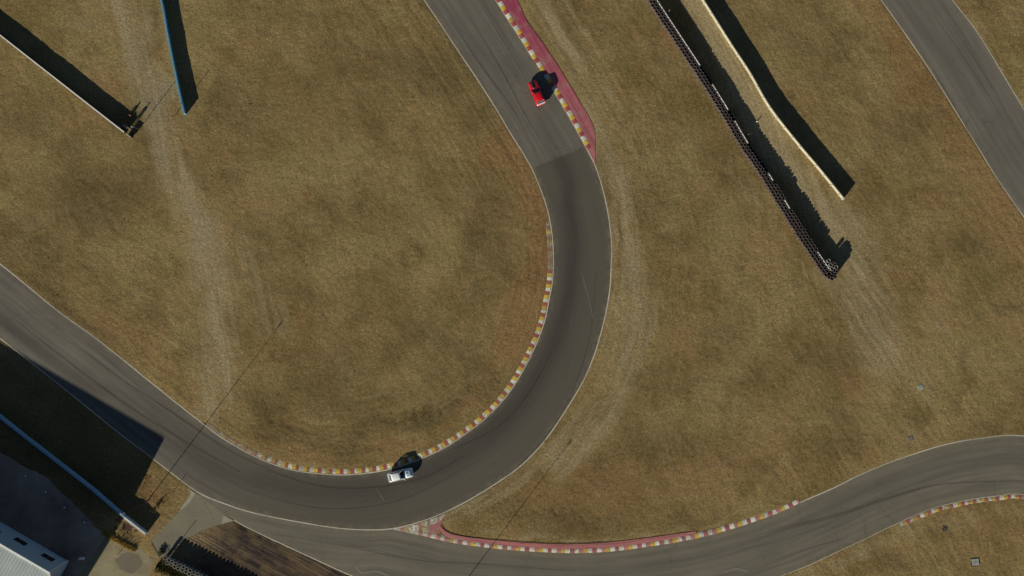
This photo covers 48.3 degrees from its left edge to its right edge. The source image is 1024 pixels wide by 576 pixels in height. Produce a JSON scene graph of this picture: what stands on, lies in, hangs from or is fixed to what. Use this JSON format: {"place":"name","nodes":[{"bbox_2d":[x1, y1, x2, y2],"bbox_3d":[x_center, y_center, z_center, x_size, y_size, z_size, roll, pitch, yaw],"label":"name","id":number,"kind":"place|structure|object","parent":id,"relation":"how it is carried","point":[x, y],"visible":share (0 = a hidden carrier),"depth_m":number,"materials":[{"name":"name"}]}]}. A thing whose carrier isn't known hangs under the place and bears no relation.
{"place":"outdoors","nodes":[
{"label":"outdoors","id":0,"kind":"place"},
{"bbox_2d":[0,453,105,575],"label":"yard","id":1,"kind":"structure","parent":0,"point":[30,508],"depth_m":171.99,"materials":[{"name":"grey asphalt"}]},
{"bbox_2d":[152,493,233,556],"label":"service road","id":2,"kind":"structure","parent":0,"point":[193,516],"depth_m":171.99,"materials":[{"name":"grey concrete"}]},
{"bbox_2d":[158,547,165,556],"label":"bush","id":3,"kind":"object","parent":2,"relation":"on","point":[161,551],"visible":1,"depth_m":171.71,"materials":[{"name":"green plant"}]},
{"bbox_2d":[222,515,232,522],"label":"concrete apron","id":4,"kind":"object","parent":2,"relation":"on","point":[225,519],"visible":1,"depth_m":171.97,"materials":[{"name":"grey concrete"}]},
{"bbox_2d":[0,0,610,528],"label":"track","id":5,"kind":"structure","parent":0,"point":[508,434],"depth_m":171.98,"materials":[{"name":"grey asphalt"}]},
{"bbox_2d":[0,0,553,474],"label":"edge line","id":6,"kind":"object","parent":5,"relation":"on","point":[368,472],"visible":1,"depth_m":171.97,"materials":[{"name":"white paint"}]},
{"bbox_2d":[0,88,611,529],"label":"edge line","id":7,"kind":"object","parent":5,"relation":"on","point":[422,520],"visible":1,"depth_m":171.97,"materials":[{"name":"white paint"}]},
{"bbox_2d":[387,468,413,481],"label":"hatchback car","id":8,"kind":"object","parent":5,"relation":"on","point":[401,474],"visible":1,"depth_m":171.04,"materials":[{"name":"white paint"}]},
{"bbox_2d":[495,0,532,58],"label":"edge line","id":9,"kind":"object","parent":5,"relation":"on","point":[514,29],"visible":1,"depth_m":171.97,"materials":[{"name":"white paint"}]},
{"bbox_2d":[528,80,545,106],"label":"hatchback car","id":10,"kind":"object","parent":5,"relation":"on","point":[536,93],"visible":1,"depth_m":171.04,"materials":[{"name":"red paint"}]},
{"bbox_2d":[0,0,1023,575],"bbox_3d":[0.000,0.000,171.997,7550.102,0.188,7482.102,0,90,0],"label":"ground","id":11,"kind":"structure","parent":0,"point":[412,250],"depth_m":171.98,"materials":[{"name":"brown plant"}]},
{"bbox_2d":[0,522,68,575],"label":"industrial hall","id":12,"kind":"structure","parent":11,"relation":"on","point":[21,554],"depth_m":166.57,"materials":[{"name":"paint"}]},
{"bbox_2d":[13,536,28,545],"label":"window","id":13,"kind":"structure","parent":12,"relation":"in","point":[17,539],"depth_m":169.47,"materials":[{"name":"glass"}]},
{"bbox_2d":[41,552,55,561],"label":"window","id":14,"kind":"structure","parent":12,"relation":"in","point":[45,555],"depth_m":169.44,"materials":[{"name":"glass"}]},
{"bbox_2d":[0,34,132,137],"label":"boundary wall","id":15,"kind":"structure","parent":11,"relation":"on","point":[59,81],"depth_m":170.99,"materials":[{"name":"paint"}]},
{"bbox_2d":[0,414,147,534],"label":"boundary wall","id":16,"kind":"structure","parent":11,"relation":"on","point":[76,476],"depth_m":171.13,"materials":[{"name":"grey paint"}]},
{"bbox_2d":[78,539,154,575],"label":"dirt pad","id":17,"kind":"object","parent":11,"relation":"on","point":[101,562],"visible":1,"depth_m":171.99,"materials":[{"name":"beige concrete"}]},
{"bbox_2d":[114,552,141,573],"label":"worn pad","id":18,"kind":"object","parent":17,"relation":"on","point":[127,562],"visible":1,"depth_m":171.98,"materials":[{"name":"concrete"}]},
{"bbox_2d":[100,530,136,553],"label":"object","id":19,"kind":"structure","parent":11,"relation":"on","point":[104,533],"depth_m":171.86,"materials":[{"name":"plant"}]},
{"bbox_2d":[114,516,137,532],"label":"bare soil","id":20,"kind":"structure","parent":11,"relation":"on","point":[119,519],"depth_m":171.98,"materials":[{"name":"brown soil"}]},
{"bbox_2d":[114,521,140,551],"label":"tall grass","id":21,"kind":"structure","parent":11,"relation":"on","point":[127,535],"depth_m":171.93,"materials":[{"name":"brown plant"}]},
{"bbox_2d":[122,501,147,516],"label":"light pole","id":22,"kind":"object","parent":11,"relation":"on","point":[133,509],"visible":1,"depth_m":165.44,"materials":[{"name":"metal"}]},
{"bbox_2d":[155,562,184,575],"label":"tall grass","id":23,"kind":"structure","parent":11,"relation":"on","point":[169,570],"depth_m":171.89,"materials":[{"name":"plant"}]},
{"bbox_2d":[160,0,185,113],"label":"boundary wall","id":24,"kind":"structure","parent":11,"relation":"on","point":[172,56],"depth_m":170.97,"materials":[{"name":"blue paint"}]},
{"bbox_2d":[180,489,194,510],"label":"concrete apron","id":25,"kind":"object","parent":11,"relation":"on","point":[191,496],"visible":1,"depth_m":171.97,"materials":[{"name":"grey concrete"}]},
{"bbox_2d":[165,522,347,575],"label":"bare soil","id":26,"kind":"structure","parent":11,"relation":"on","point":[230,549],"depth_m":171.99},
{"bbox_2d":[206,221,552,473],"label":"kerb","id":27,"kind":"structure","parent":11,"relation":"on","point":[491,408],"depth_m":171.97,"materials":[{"name":"paint"}]},
{"bbox_2d":[440,525,611,543],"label":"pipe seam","id":28,"kind":"object","parent":11,"relation":"on","point":[529,542],"visible":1,"depth_m":171.96,"materials":[{"name":"grey concrete"}]},
{"bbox_2d":[496,0,590,149],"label":"kerb","id":29,"kind":"structure","parent":11,"relation":"on","point":[543,71],"depth_m":171.95,"materials":[{"name":"paint"}]},
{"bbox_2d":[501,0,594,162],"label":"red apron","id":30,"kind":"object","parent":11,"relation":"on","point":[547,61],"visible":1,"depth_m":171.98,"materials":[{"name":"paint"}]},
{"bbox_2d":[439,525,695,548],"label":"pink kerb back","id":31,"kind":"structure","parent":11,"relation":"on","point":[586,546],"depth_m":171.97,"materials":[{"name":"red paint"}]},
{"bbox_2d":[418,499,799,552],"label":"kerb","id":32,"kind":"structure","parent":11,"relation":"on","point":[692,536],"depth_m":171.95,"materials":[{"name":"paint"}]},
{"bbox_2d":[656,0,699,65],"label":"barrier section","id":33,"kind":"object","parent":11,"relation":"on","point":[692,55],"visible":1,"depth_m":170.88,"materials":[{"name":"white paint"}]},
{"bbox_2d":[711,84,727,110],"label":"barrier section","id":34,"kind":"object","parent":11,"relation":"on","point":[725,106],"visible":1,"depth_m":170.88,"materials":[{"name":"white paint"}]},
{"bbox_2d":[734,121,747,143],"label":"barrier section","id":35,"kind":"object","parent":11,"relation":"on","point":[744,138],"visible":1,"depth_m":170.88,"materials":[{"name":"white paint"}]},
{"bbox_2d":[702,0,844,199],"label":"double rail barrier","id":36,"kind":"object","parent":11,"relation":"on","point":[769,106],"visible":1,"depth_m":171.22,"materials":[{"name":"beige paint"}]},
{"bbox_2d":[816,252,829,269],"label":"barrier section","id":37,"kind":"object","parent":11,"relation":"on","point":[823,260],"visible":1,"depth_m":170.88,"materials":[{"name":"white paint"}]},
{"bbox_2d":[907,435,913,441],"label":"access cover","id":38,"kind":"object","parent":11,"relation":"on","point":[910,438],"visible":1,"depth_m":171.93,"materials":[{"name":"concrete"}]},
{"bbox_2d":[941,526,947,531],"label":"drain grate","id":39,"kind":"object","parent":11,"relation":"on","point":[944,529],"visible":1,"depth_m":171.94,"materials":[{"name":"metal"}]},
{"bbox_2d":[899,494,1023,526],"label":"kerb","id":40,"kind":"structure","parent":11,"relation":"on","point":[932,511],"depth_m":171.95,"materials":[{"name":"paint"}]},
{"bbox_2d":[971,558,978,566],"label":"utility box","id":41,"kind":"object","parent":11,"relation":"on","point":[975,563],"visible":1,"depth_m":171.85,"materials":[{"name":"metal"}]},
{"bbox_2d":[196,436,1023,575],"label":"side track","id":42,"kind":"structure","parent":0,"point":[834,520],"depth_m":171.98,"materials":[{"name":"grey asphalt"}]},
{"bbox_2d":[234,520,351,575],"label":"edge line","id":43,"kind":"object","parent":42,"relation":"on","point":[293,549],"visible":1,"depth_m":171.98,"materials":[{"name":"white paint"}]},
{"bbox_2d":[394,514,444,534],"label":"painted wedge","id":44,"kind":"object","parent":42,"relation":"on","point":[431,526],"visible":1,"depth_m":171.97,"materials":[{"name":"paint"}]},
{"bbox_2d":[781,494,1023,575],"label":"edge line","id":45,"kind":"object","parent":42,"relation":"on","point":[895,524],"visible":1,"depth_m":171.98,"materials":[{"name":"white paint"}]},
{"bbox_2d":[800,435,1022,502],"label":"edge line","id":46,"kind":"object","parent":42,"relation":"on","point":[910,455],"visible":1,"depth_m":171.98,"materials":[{"name":"white paint"}]},
{"bbox_2d":[882,0,1023,214],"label":"straight road","id":47,"kind":"structure","parent":0,"point":[949,45],"depth_m":171.98,"materials":[{"name":"grey asphalt"}]},
{"bbox_2d":[881,0,1023,216],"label":"edge line","id":48,"kind":"object","parent":47,"relation":"on","point":[953,107],"visible":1,"depth_m":171.98,"materials":[{"name":"white paint"}]},
{"bbox_2d":[952,0,1023,108],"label":"edge line","id":49,"kind":"object","parent":47,"relation":"on","point":[990,53],"visible":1,"depth_m":171.98,"materials":[{"name":"white paint"}]}
]}

